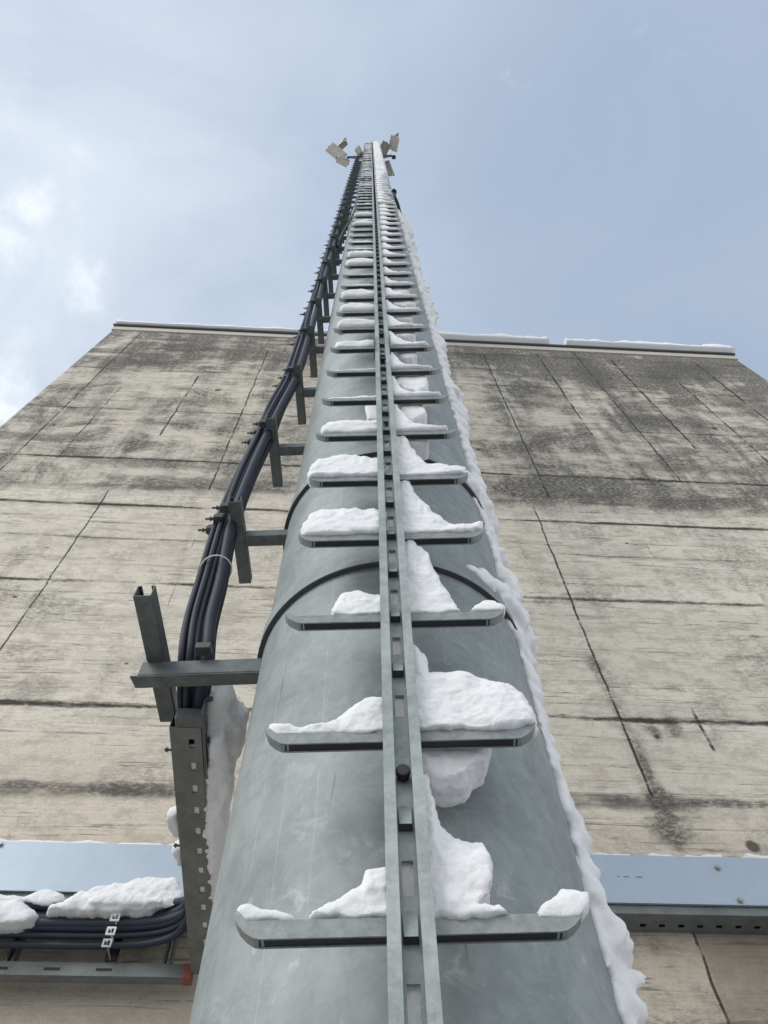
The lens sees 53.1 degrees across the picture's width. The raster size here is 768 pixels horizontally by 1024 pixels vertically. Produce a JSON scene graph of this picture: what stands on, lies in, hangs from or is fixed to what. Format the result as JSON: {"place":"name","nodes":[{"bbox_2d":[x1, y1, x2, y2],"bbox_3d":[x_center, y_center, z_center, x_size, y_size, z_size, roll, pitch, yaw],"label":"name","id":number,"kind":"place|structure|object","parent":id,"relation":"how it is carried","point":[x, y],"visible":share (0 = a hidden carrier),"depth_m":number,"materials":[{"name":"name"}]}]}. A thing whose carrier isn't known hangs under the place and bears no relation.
{"place":"outdoors","nodes":[
{"label":"outdoors","id":0,"kind":"place"},
{"bbox_2d":[116,319,327,332],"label":"roof snow","id":1,"kind":"structure","parent":0,"point":[212,326],"depth_m":8.63,"materials":[{"name":"snow"}]},
{"bbox_2d":[0,0,767,426],"label":"sky","id":2,"kind":"structure","parent":0,"point":[570,169],"materials":[{"name":"blue"}]},
{"bbox_2d":[439,331,549,343],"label":"roof snow","id":3,"kind":"structure","parent":0,"point":[500,337],"depth_m":8.74,"materials":[{"name":"snow"}]},
{"bbox_2d":[563,338,734,352],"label":"roof snow","id":4,"kind":"structure","parent":0,"point":[668,346],"depth_m":8.81,"materials":[{"name":"snow"}]},
{"label":"ground","id":5,"kind":"structure","parent":0,"visible":0},
{"bbox_2d":[0,323,767,1023],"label":"concrete building","id":6,"kind":"structure","parent":5,"relation":"on","point":[626,489],"depth_m":4.24,"materials":[{"name":"concrete"}]},
{"bbox_2d":[0,841,183,898],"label":"trunking","id":7,"kind":"object","parent":6,"relation":"attached to","point":[67,870],"visible":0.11,"depth_m":2.46,"materials":[{"name":"metal"}]},
{"bbox_2d":[0,839,173,844],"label":"snow line","id":8,"kind":"object","parent":7,"relation":"on","point":[88,841],"visible":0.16,"depth_m":2.55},
{"bbox_2d":[0,913,193,985],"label":"cable ladder","id":9,"kind":"object","parent":6,"relation":"attached to","point":[13,968],"visible":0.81,"depth_m":2.17,"materials":[{"name":"metal"}]},
{"bbox_2d":[0,898,38,933],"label":"snow heap","id":10,"kind":"object","parent":9,"relation":"on","point":[18,915],"visible":1,"depth_m":2.21,"materials":[{"name":"snow"}]},
{"bbox_2d":[0,889,65,905],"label":"snow heap","id":11,"kind":"object","parent":9,"relation":"on","point":[45,897],"visible":0.54,"depth_m":2.28,"materials":[{"name":"snow"}]},
{"bbox_2d":[46,876,183,918],"bbox_3d":[-0.792,1.155,2.310,0.394,0.151,0.118,3,-62,-2],"label":"snow heap","id":12,"kind":"object","parent":9,"relation":"on","point":[149,896],"visible":0.77,"depth_m":2.25,"materials":[{"name":"snow"}]},
{"bbox_2d":[35,310,313,925],"bbox_3d":[-1.597,-3.439,10.735,2.668,19.540,0.881,-19,-64,9],"label":"cable","id":13,"kind":"object","parent":9,"relation":"attached to","point":[101,922],"visible":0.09,"depth_m":2.23,"materials":[{"name":"rubber"}]},
{"bbox_2d":[0,157,356,949],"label":"cable","id":14,"kind":"object","parent":9,"relation":"attached to","point":[180,929],"visible":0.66,"depth_m":2.19,"materials":[{"name":"rubber"}]},
{"bbox_2d":[161,579,214,944],"bbox_3d":[-1.582,-3.422,10.754,2.691,19.524,0.914,-20,-64,9],"label":"cable","id":15,"kind":"object","parent":9,"relation":"attached to","point":[198,659],"visible":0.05,"depth_m":1.91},
{"bbox_2d":[164,696,212,974],"bbox_3d":[-0.480,0.871,1.983,0.119,0.059,0.980,3,-62,-2],"label":"cable tray","id":16,"kind":"object","parent":9,"relation":"attached to","point":[186,725],"visible":0.86,"depth_m":1.89,"materials":[{"name":"metal"}]},
{"bbox_2d":[166,806,178,837],"bbox_3d":[-0.531,0.789,1.962,0.036,0.053,0.095,-2,-62,0],"label":"snow clot","id":17,"kind":"object","parent":16,"relation":"in","point":[172,823],"visible":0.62,"depth_m":1.93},
{"bbox_2d":[172,840,180,865],"bbox_3d":[-0.533,0.890,2.015,0.033,0.055,0.073,-2,-62,0],"label":"snow clot","id":18,"kind":"object","parent":16,"relation":"in","point":[176,853],"visible":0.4,"depth_m":1.99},
{"bbox_2d":[189,744,206,944],"bbox_3d":[-0.484,0.908,1.990,0.056,0.026,0.840,3,-62,-3],"label":"snow strip","id":19,"kind":"object","parent":16,"relation":"in","point":[197,830],"visible":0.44,"depth_m":1.92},
{"bbox_2d":[194,183,351,708],"bbox_3d":[-1.568,-3.422,10.741,2.728,19.548,0.952,-20,-64,9],"label":"cable","id":20,"kind":"object","parent":9,"relation":"attached to","point":[208,635],"visible":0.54,"depth_m":2.17,"materials":[{"name":"rubber"}]},
{"bbox_2d":[590,854,767,933],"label":"trunking","id":21,"kind":"object","parent":6,"relation":"attached to","point":[680,894],"visible":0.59,"depth_m":2.49,"materials":[{"name":"metal"}]},
{"bbox_2d":[596,853,767,857],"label":"snow line","id":22,"kind":"object","parent":21,"relation":"on","point":[747,855],"visible":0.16,"depth_m":2.63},
{"bbox_2d":[189,154,621,1023],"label":"steel mast","id":23,"kind":"object","parent":5,"relation":"on","point":[305,836],"visible":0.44,"depth_m":1.14,"materials":[{"name":"metal"}]},
{"bbox_2d":[130,585,261,721],"bbox_3d":[-0.417,0.338,1.733,0.287,0.094,0.358,-2,-62,0],"label":"cable bracket","id":24,"kind":"object","parent":23,"relation":"attached to","point":[162,674],"visible":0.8,"depth_m":1.70,"materials":[{"name":"metal"}]},
{"bbox_2d":[37,349,296,918],"bbox_3d":[-1.599,-3.433,10.748,2.665,19.523,0.922,-19,-64,9],"label":"cable","id":25,"kind":"object","parent":24,"relation":"attached to","point":[158,913],"visible":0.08,"depth_m":2.25,"materials":[{"name":"rubber"}]},
{"bbox_2d":[0,173,352,939],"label":"cable","id":26,"kind":"object","parent":24,"relation":"attached to","point":[136,933],"visible":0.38,"depth_m":2.22,"materials":[{"name":"rubber"}]},
{"bbox_2d":[22,162,354,931],"bbox_3d":[-1.596,-3.441,10.742,2.658,19.527,0.923,-20,-64,9],"label":"cable","id":27,"kind":"object","parent":24,"relation":"attached to","point":[180,704],"visible":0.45,"depth_m":2.23,"materials":[{"name":"rubber"}]},
{"bbox_2d":[200,555,231,577],"bbox_3d":[-0.454,0.156,2.077,0.086,0.024,0.086,-2,-62,0],"label":"cable tie","id":28,"kind":"object","parent":27,"relation":"attached to","point":[220,556],"visible":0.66,"depth_m":2.07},
{"bbox_2d":[193,685,248,900],"bbox_3d":[-0.457,0.764,2.018,0.148,0.253,0.827,9,-63,-5],"label":"snow drift","id":29,"kind":"object","parent":23,"relation":"attached to","point":[227,715],"visible":0.54,"depth_m":1.84,"materials":[{"name":"snow"}]},
{"bbox_2d":[198,496,287,583],"bbox_3d":[-0.423,0.075,2.247,0.240,0.035,0.229,40,-70,-19],"label":"cable bracket","id":30,"kind":"object","parent":23,"relation":"attached to","point":[235,511],"visible":0.88,"depth_m":2.23,"materials":[{"name":"metal"}]},
{"bbox_2d":[241,415,304,486],"bbox_3d":[-0.410,-0.228,2.834,0.210,0.035,0.244,-41,-69,18],"label":"cable bracket","id":31,"kind":"object","parent":23,"relation":"attached to","point":[277,450],"visible":0.79,"depth_m":2.82,"materials":[{"name":"metal"}]},
{"bbox_2d":[272,363,315,424],"bbox_3d":[-0.375,-0.525,3.407,0.166,0.035,0.262,-29,-66,13],"label":"cable bracket","id":32,"kind":"object","parent":23,"relation":"attached to","point":[301,392],"visible":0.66,"depth_m":3.39,"materials":[{"name":"metal"}]},
{"bbox_2d":[289,324,324,377],"bbox_3d":[-0.375,-0.841,4.009,0.166,0.035,0.262,-29,-66,13],"label":"cable bracket","id":33,"kind":"object","parent":23,"relation":"attached to","point":[314,348],"visible":0.76,"depth_m":3.99,"materials":[{"name":"metal"}]},
{"bbox_2d":[299,297,330,343],"bbox_3d":[-0.385,-1.145,4.590,0.166,0.035,0.262,-29,-66,13],"label":"cable bracket","id":34,"kind":"object","parent":23,"relation":"attached to","point":[321,319],"visible":0.81,"depth_m":4.57,"materials":[{"name":"metal"}]},
{"bbox_2d":[308,276,334,315],"bbox_3d":[-0.394,-1.448,5.170,0.166,0.035,0.262,-29,-66,13],"label":"cable bracket","id":35,"kind":"object","parent":23,"relation":"attached to","point":[327,296],"visible":0.67,"depth_m":5.15,"materials":[{"name":"metal"}]},
{"bbox_2d":[316,259,338,292],"bbox_3d":[-0.404,-1.752,5.750,0.166,0.035,0.262,-29,-66,13],"label":"cable bracket","id":36,"kind":"object","parent":23,"relation":"attached to","point":[331,277],"visible":0.74,"depth_m":5.73,"materials":[{"name":"metal"}]},
{"bbox_2d":[321,245,341,273],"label":"cable bracket","id":37,"kind":"object","parent":23,"relation":"attached to","point":[335,261],"visible":0.71,"depth_m":6.31,"materials":[{"name":"metal"}]},
{"bbox_2d":[324,233,344,265],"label":"cable bracket","id":38,"kind":"object","parent":23,"relation":"attached to","point":[336,237],"visible":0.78,"depth_m":6.89,"materials":[{"name":"metal"}]},
{"bbox_2d":[325,142,346,162],"bbox_3d":[-1.207,-9.061,19.443,0.520,0.181,0.300,42,-96,6],"label":"floodlight","id":39,"kind":"object","parent":23,"relation":"attached to","point":[333,150],"visible":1,"depth_m":19.36,"materials":[{"name":"metal"}]},
{"bbox_2d":[330,224,346,253],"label":"cable bracket","id":40,"kind":"object","parent":23,"relation":"attached to","point":[337,226],"visible":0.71,"depth_m":7.46,"materials":[{"name":"metal"}]},
{"bbox_2d":[333,216,347,243],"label":"cable bracket","id":41,"kind":"object","parent":23,"relation":"attached to","point":[342,224],"visible":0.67,"depth_m":8.04,"materials":[{"name":"metal"}]},
{"bbox_2d":[334,208,348,234],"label":"cable bracket","id":42,"kind":"object","parent":23,"relation":"attached to","point":[345,220],"visible":0.66,"depth_m":8.63,"materials":[{"name":"metal"}]},
{"bbox_2d":[335,155,349,167],"bbox_3d":[-1.046,-8.894,19.425,0.360,0.181,0.200,15,-42,-29],"label":"floodlight","id":43,"kind":"object","parent":23,"relation":"attached to","point":[344,161],"visible":1,"depth_m":19.36,"materials":[{"name":"metal"}]},
{"bbox_2d":[337,137,347,149],"bbox_3d":[-1.080,-9.338,19.526,0.340,0.181,0.160,-27,-34,35],"label":"floodlight","id":44,"kind":"object","parent":23,"relation":"attached to","point":[342,144],"visible":0.78,"depth_m":19.45,"materials":[{"name":"metal"}]},
{"bbox_2d":[336,202,349,223],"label":"cable bracket","id":45,"kind":"object","parent":23,"relation":"attached to","point":[346,212],"visible":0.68,"depth_m":9.20,"materials":[{"name":"metal"}]},
{"bbox_2d":[336,207,356,247],"bbox_3d":[-0.326,-3.114,8.129,0.246,3.302,0.111,-41,-69,18],"label":"hose","id":46,"kind":"object","parent":23,"relation":"attached to","point":[343,231],"visible":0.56,"depth_m":7.32,"materials":[{"name":"black rubber"}]},
{"bbox_2d":[342,197,352,218],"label":"cable bracket","id":47,"kind":"object","parent":23,"relation":"attached to","point":[348,206],"visible":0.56,"depth_m":9.79,"materials":[{"name":"metal"}]},
{"bbox_2d":[341,192,356,211],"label":"cable bracket","id":48,"kind":"object","parent":23,"relation":"attached to","point":[349,201],"visible":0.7,"depth_m":10.37,"materials":[{"name":"metal"}]},
{"bbox_2d":[342,187,355,205],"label":"cable bracket","id":49,"kind":"object","parent":23,"relation":"attached to","point":[351,197],"visible":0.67,"depth_m":10.95,"materials":[{"name":"metal"}]},
{"bbox_2d":[24,217,343,910],"bbox_3d":[-1.584,-3.442,10.739,2.698,19.532,0.892,-19,-64,9],"label":"cable","id":50,"kind":"object","parent":49,"relation":"attached to","point":[177,901],"visible":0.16,"depth_m":2.27,"materials":[{"name":"rubber"}]},
{"bbox_2d":[344,184,357,200],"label":"cable bracket","id":51,"kind":"object","parent":23,"relation":"attached to","point":[350,185],"visible":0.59,"depth_m":11.53,"materials":[{"name":"metal"}]},
{"bbox_2d":[346,180,356,195],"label":"cable bracket","id":52,"kind":"object","parent":23,"relation":"attached to","point":[350,181],"visible":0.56,"depth_m":12.10,"materials":[{"name":"metal"}]},
{"bbox_2d":[346,177,358,194],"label":"cable bracket","id":53,"kind":"object","parent":23,"relation":"attached to","point":[352,178],"visible":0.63,"depth_m":12.69,"materials":[{"name":"metal"}]},
{"bbox_2d":[355,145,362,156],"bbox_3d":[-0.602,-9.092,19.425,0.160,0.300,0.181,-39,-29,31],"label":"floodlight","id":54,"kind":"object","parent":23,"relation":"attached to","point":[358,151],"visible":0.88,"depth_m":19.35,"materials":[{"name":"metal"}]},
{"bbox_2d":[365,405,376,420],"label":"snow lump","id":55,"kind":"object","parent":23,"relation":"attached to","point":[370,411],"visible":0.43,"depth_m":2.41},
{"bbox_2d":[380,140,390,158],"bbox_3d":[-0.026,-9.149,19.425,0.240,0.181,0.400,24,-85,-23],"label":"floodlight","id":56,"kind":"object","parent":23,"relation":"attached to","point":[385,146],"visible":0.69,"depth_m":19.34,"materials":[{"name":"metal"}]},
{"bbox_2d":[385,160,393,176],"bbox_3d":[0.140,-8.687,19.436,0.200,0.181,0.380,-11,-75,43],"label":"floodlight","id":57,"kind":"object","parent":23,"relation":"attached to","point":[390,172],"visible":0.83,"depth_m":19.35,"materials":[{"name":"metal"}]},
{"bbox_2d":[389,133,399,151],"bbox_3d":[0.282,-9.344,19.432,0.240,0.181,0.420,30,-32,8],"label":"floodlight","id":58,"kind":"object","parent":23,"relation":"attached to","point":[394,141],"visible":0.94,"depth_m":19.35,"materials":[{"name":"metal"}]},
{"bbox_2d":[392,189,401,212],"bbox_3d":[0.145,-3.717,9.206,0.068,0.407,0.263,-13,-63,6],"label":"hose","id":59,"kind":"object","parent":23,"relation":"attached to","point":[394,191],"visible":0.83,"depth_m":9.09,"materials":[{"name":"black rubber"}]},
{"bbox_2d":[234,141,583,1023],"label":"mast ladder","id":60,"kind":"object","parent":23,"relation":"attached to","point":[410,933],"visible":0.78,"depth_m":1.06,"materials":[{"name":"metal"}]},
{"bbox_2d":[237,904,294,920],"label":"snow lump","id":61,"kind":"object","parent":60,"relation":"on","point":[249,912],"visible":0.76,"depth_m":0.83,"materials":[{"name":"snow"}]},
{"bbox_2d":[267,697,382,745],"bbox_3d":[-0.076,0.303,1.114,0.182,0.088,0.042,-2,-62,0],"label":"snow lump","id":62,"kind":"object","parent":60,"relation":"on","point":[364,715],"visible":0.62,"depth_m":1.08,"materials":[{"name":"snow"}]},
{"bbox_2d":[300,507,388,535],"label":"snow lump","id":63,"kind":"object","parent":60,"relation":"on","point":[343,521],"visible":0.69,"depth_m":1.59,"materials":[{"name":"snow"}]},
{"bbox_2d":[307,454,386,487],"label":"snow lump","id":64,"kind":"object","parent":60,"relation":"on","point":[343,465],"visible":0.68,"depth_m":1.85,"materials":[{"name":"snow"}]},
{"bbox_2d":[309,867,385,918],"bbox_3d":[-0.035,0.433,0.863,0.093,0.078,0.041,-2,-62,0],"label":"snow lump","id":65,"kind":"object","parent":60,"relation":"on","point":[366,898],"visible":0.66,"depth_m":0.84,"materials":[{"name":"snow"}]},
{"bbox_2d":[328,395,375,406],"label":"snow lump","id":66,"kind":"object","parent":60,"relation":"on","point":[366,396],"visible":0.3,"depth_m":2.32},
{"bbox_2d":[321,420,383,432],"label":"snow lump","id":67,"kind":"object","parent":60,"relation":"on","point":[350,426],"visible":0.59,"depth_m":2.08,"materials":[{"name":"snow"}]},
{"bbox_2d":[332,368,375,377],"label":"snow lump","id":68,"kind":"object","parent":60,"relation":"on","point":[354,369],"visible":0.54,"depth_m":2.57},
{"bbox_2d":[335,339,373,353],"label":"snow lump","id":69,"kind":"object","parent":60,"relation":"on","point":[364,343],"visible":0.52,"depth_m":2.82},
{"bbox_2d":[340,302,373,317],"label":"snow lump","id":70,"kind":"object","parent":60,"relation":"on","point":[352,307],"visible":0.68,"depth_m":3.31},
{"bbox_2d":[341,289,373,303],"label":"snow lump","id":71,"kind":"object","parent":60,"relation":"on","point":[351,293],"visible":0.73,"depth_m":3.56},
{"bbox_2d":[337,318,378,334],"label":"snow lump","id":72,"kind":"object","parent":60,"relation":"on","point":[354,323],"visible":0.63,"depth_m":3.06,"materials":[{"name":"snow"}]},
{"bbox_2d":[348,250,372,256],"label":"snow lump","id":73,"kind":"object","parent":60,"relation":"on","point":[355,253],"visible":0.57,"depth_m":4.55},
{"bbox_2d":[347,273,373,279],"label":"snow lump","id":74,"kind":"object","parent":60,"relation":"on","point":[360,278],"visible":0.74,"depth_m":4.07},
{"bbox_2d":[346,258,376,269],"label":"snow lump","id":75,"kind":"object","parent":60,"relation":"on","point":[360,261],"visible":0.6,"depth_m":4.30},
{"bbox_2d":[331,590,392,614],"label":"snow lump","id":76,"kind":"object","parent":60,"relation":"on","point":[356,602],"visible":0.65,"depth_m":1.34,"materials":[{"name":"snow"}]},
{"bbox_2d":[351,241,372,246],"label":"snow lump","id":77,"kind":"object","parent":60,"relation":"on","point":[362,245],"visible":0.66,"depth_m":5.06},
{"bbox_2d":[353,220,372,228],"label":"snow lump","id":78,"kind":"object","parent":60,"relation":"on","point":[363,222],"visible":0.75,"depth_m":5.79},
{"bbox_2d":[354,212,374,219],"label":"snow lump","id":79,"kind":"object","parent":60,"relation":"on","point":[363,214],"visible":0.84,"depth_m":6.29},
{"bbox_2d":[357,141,393,207],"bbox_3d":[-0.185,-6.177,13.637,0.375,14.844,0.243,-2,-62,0],"label":"snow cover","id":80,"kind":"object","parent":60,"relation":"attached to","point":[383,189],"visible":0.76,"depth_m":9.51,"materials":[{"name":"snow"}]},
{"bbox_2d":[378,208,394,210],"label":"snow lump","id":81,"kind":"object","parent":60,"relation":"on","point":[382,209],"visible":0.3,"depth_m":6.55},
{"bbox_2d":[378,204,395,210],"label":"snow lump","id":82,"kind":"object","parent":60,"relation":"on","point":[383,206],"visible":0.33,"depth_m":6.78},
{"bbox_2d":[379,212,395,215],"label":"snow lump","id":83,"kind":"object","parent":60,"relation":"on","point":[383,213],"visible":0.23,"depth_m":6.29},
{"bbox_2d":[379,216,398,222],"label":"snow lump","id":84,"kind":"object","parent":60,"relation":"on","point":[384,218],"visible":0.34,"depth_m":6.04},
{"bbox_2d":[380,225,399,232],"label":"snow lump","id":85,"kind":"object","parent":60,"relation":"on","point":[383,227],"visible":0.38,"depth_m":5.55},
{"bbox_2d":[379,220,400,228],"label":"snow lump","id":86,"kind":"object","parent":60,"relation":"on","point":[382,222],"visible":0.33,"depth_m":5.80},
{"bbox_2d":[380,231,402,239],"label":"snow lump","id":87,"kind":"object","parent":60,"relation":"on","point":[384,233],"visible":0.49,"depth_m":5.30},
{"bbox_2d":[381,236,402,245],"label":"snow lump","id":88,"kind":"object","parent":60,"relation":"on","point":[384,238],"visible":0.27,"depth_m":5.05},
{"bbox_2d":[381,243,406,253],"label":"snow lump","id":89,"kind":"object","parent":60,"relation":"on","point":[384,245],"visible":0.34,"depth_m":4.81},
{"bbox_2d":[382,249,406,261],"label":"snow lump","id":90,"kind":"object","parent":60,"relation":"on","point":[385,252],"visible":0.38,"depth_m":4.56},
{"bbox_2d":[382,257,411,270],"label":"snow lump","id":91,"kind":"object","parent":60,"relation":"on","point":[385,260],"visible":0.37,"depth_m":4.32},
{"bbox_2d":[383,267,412,280],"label":"snow lump","id":92,"kind":"object","parent":60,"relation":"on","point":[386,270],"visible":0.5,"depth_m":4.07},
{"bbox_2d":[384,276,413,293],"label":"snow lump","id":93,"kind":"object","parent":60,"relation":"on","point":[387,281],"visible":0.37,"depth_m":3.81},
{"bbox_2d":[377,266,421,1023],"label":"snow strip","id":94,"kind":"object","parent":60,"relation":"attached to","point":[414,1009],"visible":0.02,"depth_m":0.88,"materials":[{"name":"snow"}]},
{"bbox_2d":[385,287,418,307],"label":"snow lump","id":95,"kind":"object","parent":60,"relation":"on","point":[389,292],"visible":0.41,"depth_m":3.56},
{"bbox_2d":[386,300,420,322],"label":"snow lump","id":96,"kind":"object","parent":60,"relation":"on","point":[390,306],"visible":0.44,"depth_m":3.31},
{"bbox_2d":[387,314,423,341],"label":"snow lump","id":97,"kind":"object","parent":60,"relation":"on","point":[392,321],"visible":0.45,"depth_m":3.06,"materials":[{"name":"snow"}]},
{"bbox_2d":[388,331,428,363],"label":"snow lump","id":98,"kind":"object","parent":60,"relation":"on","point":[407,357],"visible":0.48,"depth_m":2.81,"materials":[{"name":"snow"}]},
{"bbox_2d":[390,352,433,391],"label":"snow lump","id":99,"kind":"object","parent":60,"relation":"on","point":[414,383],"visible":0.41,"depth_m":2.54,"materials":[{"name":"snow"}]},
{"bbox_2d":[392,376,441,424],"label":"snow lump","id":100,"kind":"object","parent":60,"relation":"on","point":[415,413],"visible":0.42,"depth_m":2.31,"materials":[{"name":"snow"}]},
{"bbox_2d":[394,404,448,460],"bbox_3d":[0.098,-0.248,2.200,0.159,0.314,0.101,-2,-62,0],"label":"snow lump","id":101,"kind":"object","parent":60,"relation":"on","point":[403,423],"visible":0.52,"depth_m":2.07,"materials":[{"name":"snow"}]},
{"bbox_2d":[396,436,465,475],"bbox_3d":[0.110,-0.151,1.966,0.177,0.322,0.044,-2,-62,0],"label":"snow lump","id":102,"kind":"object","parent":60,"relation":"on","point":[410,461],"visible":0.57,"depth_m":1.86,"materials":[{"name":"snow"}]},
{"bbox_2d":[405,540,459,612],"bbox_3d":[0.076,0.116,1.458,0.113,0.301,0.043,-2,-62,0],"label":"snow lump","id":103,"kind":"object","parent":60,"relation":"on","point":[428,592],"visible":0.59,"depth_m":1.39,"materials":[{"name":"snow"}]},
{"bbox_2d":[400,480,483,533],"bbox_3d":[0.116,-0.018,1.712,0.182,0.309,0.043,-2,-62,0],"label":"snow lump","id":104,"kind":"object","parent":60,"relation":"on","point":[419,516],"visible":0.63,"depth_m":1.61,"materials":[{"name":"snow"}]},
{"bbox_2d":[423,772,507,920],"bbox_3d":[0.082,0.411,0.945,0.114,0.246,0.095,-2,-62,0],"label":"snow lump","id":105,"kind":"object","parent":60,"relation":"on","point":[462,874],"visible":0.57,"depth_m":0.86,"materials":[{"name":"snow"}]},
{"bbox_2d":[413,645,537,807],"bbox_3d":[0.126,0.298,1.166,0.194,0.298,0.106,-2,-62,0],"label":"snow lump","id":106,"kind":"object","parent":60,"relation":"on","point":[451,701],"visible":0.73,"depth_m":1.08,"materials":[{"name":"snow"}]},
{"bbox_2d":[471,600,505,614],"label":"snow lump","id":107,"kind":"object","parent":60,"relation":"on","point":[487,605],"visible":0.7,"depth_m":1.33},
{"bbox_2d":[537,889,589,921],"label":"snow lump","id":108,"kind":"object","parent":60,"relation":"on","point":[566,902],"visible":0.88,"depth_m":0.83,"materials":[{"name":"snow"}]},
{"bbox_2d":[396,209,647,1023],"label":"snow crust","id":109,"kind":"object","parent":23,"relation":"attached to","point":[616,943],"visible":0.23,"depth_m":1.63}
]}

